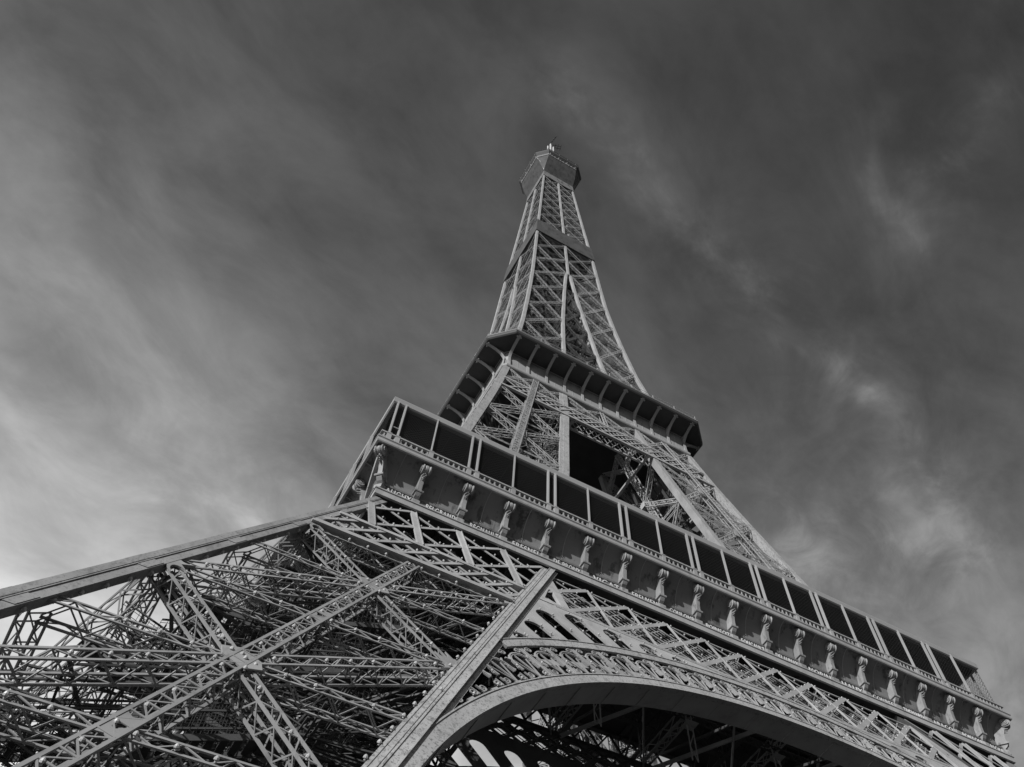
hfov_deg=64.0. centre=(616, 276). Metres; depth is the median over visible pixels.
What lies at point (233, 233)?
sky
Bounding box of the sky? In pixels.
[0,0,1023,766]
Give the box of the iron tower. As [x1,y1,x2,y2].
[0,136,1016,766]
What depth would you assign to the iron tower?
64.66 m

